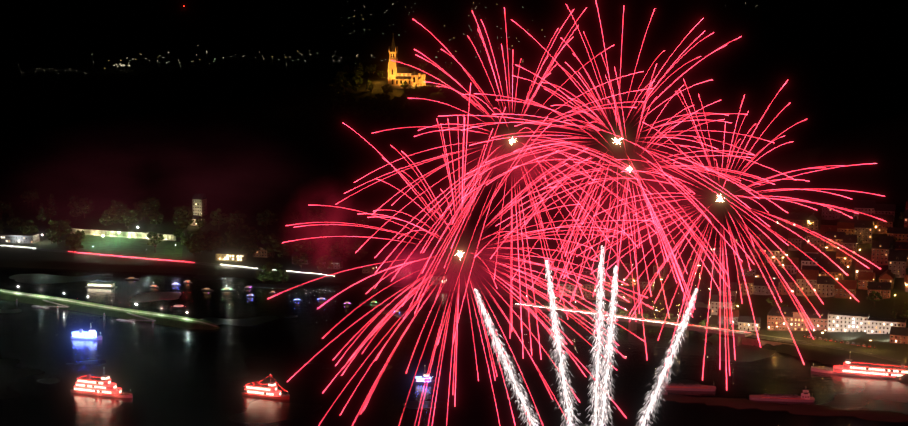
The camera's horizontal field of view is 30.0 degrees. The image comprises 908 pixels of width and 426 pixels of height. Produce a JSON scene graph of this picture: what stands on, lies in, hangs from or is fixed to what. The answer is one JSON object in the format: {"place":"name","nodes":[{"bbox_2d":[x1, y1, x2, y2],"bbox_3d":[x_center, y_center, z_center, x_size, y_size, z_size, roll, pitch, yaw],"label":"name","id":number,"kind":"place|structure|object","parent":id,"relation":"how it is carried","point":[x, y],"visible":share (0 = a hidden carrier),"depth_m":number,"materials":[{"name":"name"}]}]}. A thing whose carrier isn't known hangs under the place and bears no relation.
{"place":"outdoors","nodes":[
{"label":"outdoors","id":0,"kind":"place"},
{"bbox_2d":[69,234,182,260],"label":"bank lawn","id":1,"kind":"structure","parent":0,"point":[167,250],"depth_m":1607.97,"materials":[{"name":"green plant"}]},
{"bbox_2d":[70,228,175,240],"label":"building","id":2,"kind":"structure","parent":1,"relation":"on","point":[138,235],"depth_m":1660.42,"materials":[{"name":"stone"}]},
{"bbox_2d":[0,245,436,290],"bbox_3d":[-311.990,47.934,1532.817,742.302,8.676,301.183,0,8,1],"label":"bank road","id":3,"kind":"structure","parent":0,"point":[178,261],"depth_m":1529.78,"materials":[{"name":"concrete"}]},
{"bbox_2d":[429,270,446,284],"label":"bank house","id":4,"kind":"structure","parent":0,"point":[434,279],"depth_m":1428.73,"materials":[{"name":"stone"}]},
{"bbox_2d":[0,0,907,421],"bbox_3d":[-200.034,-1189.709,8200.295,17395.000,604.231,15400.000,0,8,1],"label":"terrain ground","id":5,"kind":"structure","parent":0,"point":[230,116],"depth_m":2256.86,"materials":[{"name":"black"}]},
{"bbox_2d":[0,233,39,243],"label":"building","id":6,"kind":"structure","parent":5,"relation":"on","point":[30,238],"depth_m":1634.72,"materials":[{"name":"stone"}]},
{"bbox_2d":[0,189,374,283],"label":"bank trees","id":7,"kind":"object","parent":5,"relation":"on","point":[198,240],"depth_m":1637.08,"materials":[{"name":"green plant"}]},
{"bbox_2d":[190,215,201,225],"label":"gatehouse","id":8,"kind":"object","parent":5,"relation":"on","point":[195,217],"depth_m":1699.51,"materials":[{"name":"stone"}]},
{"bbox_2d":[192,193,207,216],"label":"bank tower","id":9,"kind":"structure","parent":5,"relation":"on","point":[199,201],"depth_m":1727.62,"materials":[{"name":"stone"}]},
{"bbox_2d":[215,248,246,261],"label":"building","id":10,"kind":"structure","parent":5,"relation":"on","point":[223,254],"depth_m":1537.78,"materials":[{"name":"stone"}]},
{"bbox_2d":[254,242,270,257],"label":"bank house","id":11,"kind":"structure","parent":5,"relation":"on","point":[262,252],"depth_m":1554.29,"materials":[{"name":"stone"}]},
{"bbox_2d":[21,2,544,74],"bbox_3d":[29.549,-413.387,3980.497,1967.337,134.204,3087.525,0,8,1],"label":"distant town lamps","id":12,"kind":"object","parent":5,"relation":"on","point":[272,56],"visible":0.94,"depth_m":3769.28,"materials":[{"name":"yellow"}]},
{"bbox_2d":[291,252,311,264],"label":"bank house","id":13,"kind":"structure","parent":5,"relation":"on","point":[309,256],"depth_m":1521.69,"materials":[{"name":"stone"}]},
{"bbox_2d":[323,257,343,268],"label":"bank house","id":14,"kind":"structure","parent":5,"relation":"on","point":[337,262],"depth_m":1495.39,"materials":[{"name":"stone"}]},
{"bbox_2d":[362,261,377,273],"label":"bank house","id":15,"kind":"structure","parent":5,"relation":"on","point":[371,269],"depth_m":1474.81,"materials":[{"name":"stone"}]},
{"bbox_2d":[328,55,472,123],"bbox_3d":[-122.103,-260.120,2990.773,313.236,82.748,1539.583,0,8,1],"label":"trees","id":16,"kind":"object","parent":5,"relation":"on","point":[347,104],"visible":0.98,"depth_m":2302.44,"materials":[{"name":"green plant"}]},
{"bbox_2d":[395,262,411,278],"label":"bank house","id":17,"kind":"structure","parent":5,"relation":"on","point":[404,271],"depth_m":1450.94,"materials":[{"name":"stone"}]},
{"bbox_2d":[381,33,439,88],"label":"chapel building","id":18,"kind":"structure","parent":5,"relation":"on","point":[398,76],"depth_m":2371.41,"materials":[{"name":"stone"}]},
{"bbox_2d":[559,275,582,295],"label":"town house","id":19,"kind":"structure","parent":5,"relation":"on","point":[569,287],"depth_m":1372.99,"materials":[{"name":"stone"}]},
{"bbox_2d":[579,277,599,299],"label":"town house","id":20,"kind":"structure","parent":5,"relation":"on","point":[588,285],"depth_m":1358.14,"materials":[{"name":"stone"}]},
{"bbox_2d":[582,263,597,277],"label":"town house","id":21,"kind":"structure","parent":5,"relation":"on","point":[587,272],"depth_m":1408.24,"materials":[{"name":"stone"}]},
{"bbox_2d":[602,274,613,295],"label":"town house","id":22,"kind":"structure","parent":5,"relation":"on","point":[608,287],"depth_m":1367.11,"materials":[{"name":"tile"}]},
{"bbox_2d":[618,255,633,268],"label":"town house","id":23,"kind":"structure","parent":5,"relation":"on","point":[627,262],"depth_m":1422.54,"materials":[{"name":"stone"}]},
{"bbox_2d":[617,285,635,302],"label":"town house","id":24,"kind":"structure","parent":5,"relation":"on","point":[630,299],"depth_m":1350.03,"materials":[{"name":"stone"}]},
{"bbox_2d":[617,269,638,290],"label":"town house","id":25,"kind":"structure","parent":5,"relation":"on","point":[623,274],"depth_m":1386.99,"materials":[{"name":"tile"}]},
{"bbox_2d":[638,274,654,290],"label":"town house","id":26,"kind":"structure","parent":5,"relation":"on","point":[643,281],"depth_m":1392.98,"materials":[{"name":"stone"}]},
{"bbox_2d":[653,257,667,278],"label":"town house","id":27,"kind":"structure","parent":5,"relation":"on","point":[663,272],"depth_m":1428.55,"materials":[{"name":"tile"}]},
{"bbox_2d":[669,260,684,278],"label":"town house","id":28,"kind":"structure","parent":5,"relation":"on","point":[681,266],"depth_m":1458.49,"materials":[{"name":"stone"}]},
{"bbox_2d":[686,255,698,269],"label":"town house","id":29,"kind":"structure","parent":5,"relation":"on","point":[691,262],"depth_m":1500.79,"materials":[{"name":"stone"}]},
{"bbox_2d":[690,241,705,257],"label":"town house","id":30,"kind":"structure","parent":5,"relation":"on","point":[697,247],"depth_m":1522.50,"materials":[{"name":"tile"}]},
{"bbox_2d":[525,195,907,339],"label":"town trees","id":31,"kind":"object","parent":5,"relation":"on","point":[784,303],"visible":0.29,"depth_m":1448.85,"materials":[{"name":"green plant"}]},
{"bbox_2d":[710,241,724,255],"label":"town house","id":32,"kind":"structure","parent":5,"relation":"on","point":[718,247],"depth_m":1575.52,"materials":[{"name":"tile"}]},
{"bbox_2d":[710,295,735,314],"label":"town house","id":33,"kind":"structure","parent":5,"relation":"on","point":[718,302],"depth_m":1290.77,"materials":[{"name":"paint"}]},
{"bbox_2d":[717,309,738,324],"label":"town house","id":34,"kind":"structure","parent":5,"relation":"on","point":[723,319],"depth_m":1258.09,"materials":[{"name":"tile"}]},
{"bbox_2d":[718,281,737,298],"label":"town house","id":35,"kind":"structure","parent":5,"relation":"on","point":[732,291],"depth_m":1321.88,"materials":[{"name":"stone"}]},
{"bbox_2d":[726,230,739,245],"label":"town house","id":36,"kind":"structure","parent":5,"relation":"on","point":[735,234],"depth_m":1636.46,"materials":[{"name":"stone"}]},
{"bbox_2d":[738,276,754,294],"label":"town house","id":37,"kind":"structure","parent":5,"relation":"on","point":[749,282],"depth_m":1328.58,"materials":[{"name":"tile"}]},
{"bbox_2d":[737,260,757,280],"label":"town house","id":38,"kind":"structure","parent":5,"relation":"on","point":[745,265],"depth_m":1355.70,"materials":[{"name":"tile"}]},
{"bbox_2d":[738,316,760,330],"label":"house","id":39,"kind":"structure","parent":5,"relation":"on","point":[746,323],"depth_m":1236.82,"materials":[{"name":"paint"}]},
{"bbox_2d":[750,242,767,259],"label":"town house","id":40,"kind":"structure","parent":5,"relation":"on","point":[763,245],"depth_m":1389.38,"materials":[{"name":"stone"}]},
{"bbox_2d":[752,227,766,241],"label":"town house","id":41,"kind":"structure","parent":5,"relation":"on","point":[759,233],"depth_m":1411.82,"materials":[{"name":"stone"}]},
{"bbox_2d":[754,254,765,267],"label":"town house","id":42,"kind":"structure","parent":5,"relation":"on","point":[759,261],"depth_m":1367.61,"materials":[{"name":"stone"}]},
{"bbox_2d":[756,268,772,277],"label":"town house","id":43,"kind":"structure","parent":5,"relation":"on","point":[765,272],"depth_m":1343.52,"materials":[{"name":"stone"}]},
{"bbox_2d":[753,278,777,294],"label":"town house","id":44,"kind":"structure","parent":5,"relation":"on","point":[761,286],"depth_m":1320.17,"materials":[{"name":"stone"}]},
{"bbox_2d":[758,224,777,240],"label":"town house","id":45,"kind":"structure","parent":5,"relation":"on","point":[773,228],"depth_m":1429.11,"materials":[{"name":"tile"}]},
{"bbox_2d":[767,242,785,262],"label":"town house","id":46,"kind":"structure","parent":5,"relation":"on","point":[776,251],"depth_m":1374.91,"materials":[{"name":"stone"}]},
{"bbox_2d":[769,235,785,242],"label":"town house","id":47,"kind":"structure","parent":5,"relation":"on","point":[774,238],"depth_m":1397.94,"materials":[{"name":"stone"}]},
{"bbox_2d":[768,269,790,278],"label":"town house","id":48,"kind":"structure","parent":5,"relation":"on","point":[772,273],"depth_m":1331.72,"materials":[{"name":"stone"}]},
{"bbox_2d":[778,274,796,294],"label":"town house","id":49,"kind":"structure","parent":5,"relation":"on","point":[790,282],"depth_m":1311.35,"materials":[{"name":"stone"}]},
{"bbox_2d":[784,257,799,274],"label":"town house","id":50,"kind":"structure","parent":5,"relation":"on","point":[789,265],"depth_m":1346.67,"materials":[{"name":"tile"}]},
{"bbox_2d":[788,231,804,250],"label":"town house","id":51,"kind":"structure","parent":5,"relation":"on","point":[795,240],"depth_m":1389.69,"materials":[{"name":"tile"}]},
{"bbox_2d":[785,212,808,227],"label":"town house","id":52,"kind":"structure","parent":5,"relation":"on","point":[797,218],"depth_m":1447.64,"materials":[{"name":"stone"}]},
{"bbox_2d":[767,306,829,330],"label":"building","id":53,"kind":"structure","parent":5,"relation":"on","point":[775,318],"depth_m":1231.43,"materials":[{"name":"paint"}]},
{"bbox_2d":[793,308,805,330],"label":"building","id":54,"kind":"structure","parent":53,"relation":"attached to","point":[798,323],"depth_m":1228.04,"materials":[{"name":"beige paint"}]},
{"bbox_2d":[794,225,806,238],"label":"town house","id":55,"kind":"structure","parent":5,"relation":"on","point":[801,228],"depth_m":1410.88,"materials":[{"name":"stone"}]},
{"bbox_2d":[796,269,818,295],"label":"town house","id":56,"kind":"structure","parent":5,"relation":"on","point":[802,283],"depth_m":1299.70,"materials":[{"name":"tile"}]},
{"bbox_2d":[803,244,818,253],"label":"town house","id":57,"kind":"structure","parent":5,"relation":"on","point":[810,249],"depth_m":1354.54,"materials":[{"name":"tile"}]},
{"bbox_2d":[801,253,821,268],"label":"town house","id":58,"kind":"structure","parent":5,"relation":"on","point":[806,260],"depth_m":1338.24,"materials":[{"name":"stone"}]},
{"bbox_2d":[802,265,820,275],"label":"town house","id":59,"kind":"structure","parent":5,"relation":"on","point":[811,267],"depth_m":1317.79,"materials":[{"name":"stone"}]},
{"bbox_2d":[806,212,820,229],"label":"town house","id":60,"kind":"structure","parent":5,"relation":"on","point":[814,219],"depth_m":1426.39,"materials":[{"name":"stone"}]},
{"bbox_2d":[806,230,824,250],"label":"town house","id":61,"kind":"structure","parent":5,"relation":"on","point":[812,239],"depth_m":1377.14,"materials":[{"name":"tile"}]},
{"bbox_2d":[817,276,835,296],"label":"town house","id":62,"kind":"structure","parent":5,"relation":"on","point":[825,286],"depth_m":1290.47,"materials":[{"name":"paint"}]},
{"bbox_2d":[820,225,836,239],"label":"town house","id":63,"kind":"structure","parent":5,"relation":"on","point":[826,228],"depth_m":1401.60,"materials":[{"name":"tile"}]},
{"bbox_2d":[818,258,840,265],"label":"town house","id":64,"kind":"structure","parent":5,"relation":"on","point":[826,260],"depth_m":1328.36,"materials":[{"name":"stone"}]},
{"bbox_2d":[821,200,843,219],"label":"town house","id":65,"kind":"structure","parent":5,"relation":"on","point":[827,213],"depth_m":1449.14,"materials":[{"name":"stone"}]},
{"bbox_2d":[821,263,843,279],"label":"town house","id":66,"kind":"structure","parent":5,"relation":"on","point":[834,270],"depth_m":1308.80,"materials":[{"name":"stone"}]},
{"bbox_2d":[825,231,844,250],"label":"town house","id":67,"kind":"structure","parent":5,"relation":"on","point":[836,237],"depth_m":1370.70,"materials":[{"name":"stone"}]},
{"bbox_2d":[802,335,875,347],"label":"parked cars","id":68,"kind":"object","parent":5,"relation":"on","point":[847,342],"visible":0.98,"depth_m":1191.32,"materials":[{"name":"grey paint"}]},
{"bbox_2d":[836,248,852,265],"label":"town house","id":69,"kind":"structure","parent":5,"relation":"on","point":[841,255],"depth_m":1336.59,"materials":[{"name":"tile"}]},
{"bbox_2d":[834,279,856,297],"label":"town house","id":70,"kind":"structure","parent":5,"relation":"on","point":[850,286],"depth_m":1280.71,"materials":[{"name":"tile"}]},
{"bbox_2d":[837,222,854,234],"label":"town house","id":71,"kind":"structure","parent":5,"relation":"on","point":[847,228],"depth_m":1391.31,"materials":[{"name":"tile"}]},
{"bbox_2d":[827,311,869,331],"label":"building","id":72,"kind":"structure","parent":5,"relation":"on","point":[845,322],"depth_m":1215.55,"materials":[{"name":"paint"}]},
{"bbox_2d":[839,216,857,222],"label":"town house","id":73,"kind":"structure","parent":5,"relation":"on","point":[847,219],"depth_m":1411.37,"materials":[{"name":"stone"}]},
{"bbox_2d":[843,234,857,254],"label":"town house","id":74,"kind":"structure","parent":5,"relation":"on","point":[850,241],"depth_m":1355.59,"materials":[{"name":"stone"}]},
{"bbox_2d":[854,220,872,243],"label":"town house","id":75,"kind":"structure","parent":5,"relation":"on","point":[863,230],"depth_m":1377.54,"materials":[{"name":"stone"}]},
{"bbox_2d":[855,263,872,278],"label":"town house","id":76,"kind":"structure","parent":5,"relation":"on","point":[860,267],"depth_m":1305.89,"materials":[{"name":"tile"}]},
{"bbox_2d":[858,214,869,219],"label":"town house","id":77,"kind":"structure","parent":5,"relation":"on","point":[863,217],"depth_m":1410.24,"materials":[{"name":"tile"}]},
{"bbox_2d":[853,200,875,217],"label":"town house","id":78,"kind":"structure","parent":5,"relation":"on","point":[864,206],"depth_m":1432.62,"materials":[{"name":"stone"}]},
{"bbox_2d":[857,271,875,289],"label":"town house","id":79,"kind":"structure","parent":5,"relation":"on","point":[864,278],"depth_m":1287.21,"materials":[{"name":"tile"}]},
{"bbox_2d":[868,282,890,298],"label":"town house","id":80,"kind":"structure","parent":5,"relation":"on","point":[883,289],"depth_m":1265.38,"materials":[{"name":"stone"}]},
{"bbox_2d":[871,241,890,264],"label":"town house","id":81,"kind":"structure","parent":5,"relation":"on","point":[880,252],"depth_m":1323.68,"materials":[{"name":"stone"}]},
{"bbox_2d":[870,214,892,233],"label":"town house","id":82,"kind":"structure","parent":5,"relation":"on","point":[880,226],"depth_m":1393.58,"materials":[{"name":"stone"}]},
{"bbox_2d":[874,204,895,221],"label":"town house","id":83,"kind":"structure","parent":5,"relation":"on","point":[885,209],"depth_m":1416.14,"materials":[{"name":"stone"}]},
{"bbox_2d":[867,317,905,333],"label":"building","id":84,"kind":"structure","parent":5,"relation":"on","point":[879,325],"depth_m":1202.94,"materials":[{"name":"paint"}]},
{"bbox_2d":[879,236,893,248],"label":"town house","id":85,"kind":"structure","parent":5,"relation":"on","point":[887,238],"depth_m":1342.20,"materials":[{"name":"stone"}]},
{"bbox_2d":[879,269,895,288],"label":"town house","id":86,"kind":"structure","parent":5,"relation":"on","point":[888,275],"depth_m":1277.98,"materials":[{"name":"tile"}]},
{"bbox_2d":[888,254,906,277],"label":"town house","id":87,"kind":"structure","parent":5,"relation":"on","point":[897,265],"depth_m":1294.07,"materials":[{"name":"stone"}]},
{"bbox_2d":[887,227,907,245],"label":"town house","id":88,"kind":"structure","parent":5,"relation":"on","point":[900,234],"depth_m":1360.22,"materials":[{"name":"stone"}]},
{"bbox_2d":[889,326,907,343],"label":"house","id":89,"kind":"structure","parent":5,"relation":"on","point":[899,335],"depth_m":1178.95,"materials":[{"name":"paint"}]},
{"bbox_2d":[889,249,907,267],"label":"town house","id":90,"kind":"structure","parent":5,"relation":"on","point":[897,251],"depth_m":1312.71,"materials":[{"name":"stone"}]},
{"bbox_2d":[894,242,907,249],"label":"town house","id":91,"kind":"structure","parent":5,"relation":"on","point":[901,245],"depth_m":1334.50,"materials":[{"name":"stone"}]},
{"bbox_2d":[904,210,907,227],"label":"town house","id":92,"kind":"structure","parent":5,"relation":"on","point":[905,218],"depth_m":1382.38,"materials":[{"name":"stone"}]},
{"bbox_2d":[904,275,907,291],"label":"town house","id":93,"kind":"structure","parent":5,"relation":"on","point":[906,283],"depth_m":1265.44,"materials":[{"name":"tile"}]},
{"bbox_2d":[0,235,907,425],"bbox_3d":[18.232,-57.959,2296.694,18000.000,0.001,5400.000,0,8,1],"label":"river water","id":94,"kind":"structure","parent":0,"point":[170,375],"depth_m":1157.55,"materials":[{"name":"black liquid"}]},
{"bbox_2d":[71,327,101,339],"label":"boat","id":95,"kind":"object","parent":94,"relation":"on","point":[89,335],"visible":0.96,"depth_m":1230.16,"materials":[{"name":"white metal"}]},
{"bbox_2d":[70,374,132,397],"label":"boat","id":96,"kind":"object","parent":94,"relation":"in","point":[88,384],"visible":0.98,"depth_m":1066.18,"materials":[{"name":"white"}]},
{"bbox_2d":[85,281,117,288],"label":"boat","id":97,"kind":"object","parent":94,"relation":"on","point":[109,285],"depth_m":1433.40,"materials":[{"name":"grey metal"}]},
{"bbox_2d":[0,289,219,329],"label":"mole","id":98,"kind":"object","parent":94,"relation":"in","point":[46,302],"depth_m":1324.10,"materials":[{"name":"green plant"}]},
{"bbox_2d":[125,275,403,313],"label":"boats","id":99,"kind":"object","parent":94,"relation":"on","point":[271,292],"visible":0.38,"depth_m":1418.90,"materials":[{"name":"grey"}]},
{"bbox_2d":[241,374,289,399],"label":"excursion ship","id":100,"kind":"object","parent":94,"relation":"in","point":[257,389],"visible":1,"depth_m":1060.38,"materials":[{"name":"red"}]},
{"bbox_2d":[414,373,434,384],"bbox_3d":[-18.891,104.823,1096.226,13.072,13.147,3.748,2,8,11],"label":"boat","id":101,"kind":"object","parent":94,"relation":"on","point":[421,380],"visible":0.94,"depth_m":1095.37,"materials":[{"name":"white metal"}]},
{"bbox_2d":[659,375,715,390],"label":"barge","id":102,"kind":"object","parent":94,"relation":"on","point":[687,387],"visible":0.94,"depth_m":1080.48,"materials":[{"name":"red metal"}]},
{"bbox_2d":[749,390,814,401],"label":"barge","id":103,"kind":"object","parent":94,"relation":"on","point":[803,397],"visible":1,"depth_m":1052.85,"materials":[{"name":"red metal"}]},
{"bbox_2d":[811,359,907,377],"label":"moored ship","id":104,"kind":"structure","parent":94,"relation":"on","point":[849,367],"depth_m":1116.08,"materials":[{"name":"white"}]},
{"bbox_2d":[268,83,652,425],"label":"firework","id":105,"kind":"object","parent":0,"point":[457,301],"visible":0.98,"depth_m":792.65},
{"bbox_2d":[335,7,655,359],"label":"firework","id":106,"kind":"object","parent":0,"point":[511,140],"visible":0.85,"depth_m":814.35},
{"bbox_2d":[474,289,544,425],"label":"firework trail","id":107,"kind":"object","parent":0,"point":[496,342],"visible":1,"depth_m":772.69,"materials":[{"name":"white"}]},
{"bbox_2d":[545,260,582,425],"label":"firework trail","id":108,"kind":"object","parent":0,"point":[561,367],"visible":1,"depth_m":771.53,"materials":[{"name":"white"}]},
{"bbox_2d":[576,246,609,425],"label":"firework trail","id":109,"kind":"object","parent":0,"point":[600,294],"visible":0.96,"depth_m":770.61,"materials":[{"name":"white"}]},
{"bbox_2d":[590,265,618,425],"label":"firework trail","id":110,"kind":"object","parent":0,"point":[611,321],"visible":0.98,"depth_m":771.02,"materials":[{"name":"white"}]},
{"bbox_2d":[438,0,796,359],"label":"firework","id":111,"kind":"object","parent":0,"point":[616,142],"visible":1,"depth_m":770.04},
{"bbox_2d":[513,301,752,345],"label":"bridge road","id":112,"kind":"structure","parent":0,"point":[633,322],"depth_m":1255.10,"materials":[{"name":"concrete"}]},
{"bbox_2d":[496,54,774,331],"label":"firework","id":113,"kind":"object","parent":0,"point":[670,166],"visible":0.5,"depth_m":833.50},
{"bbox_2d":[634,289,697,425],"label":"firework trail","id":114,"kind":"object","parent":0,"point":[681,327],"visible":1,"depth_m":771.62,"materials":[{"name":"white"}]},
{"bbox_2d":[565,78,884,389],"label":"firework","id":115,"kind":"object","parent":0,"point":[720,198],"visible":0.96,"depth_m":797.22},
{"bbox_2d":[742,334,907,364],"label":"riverbank","id":116,"kind":"structure","parent":0,"point":[749,341],"depth_m":1200.42,"materials":[{"name":"concrete"}]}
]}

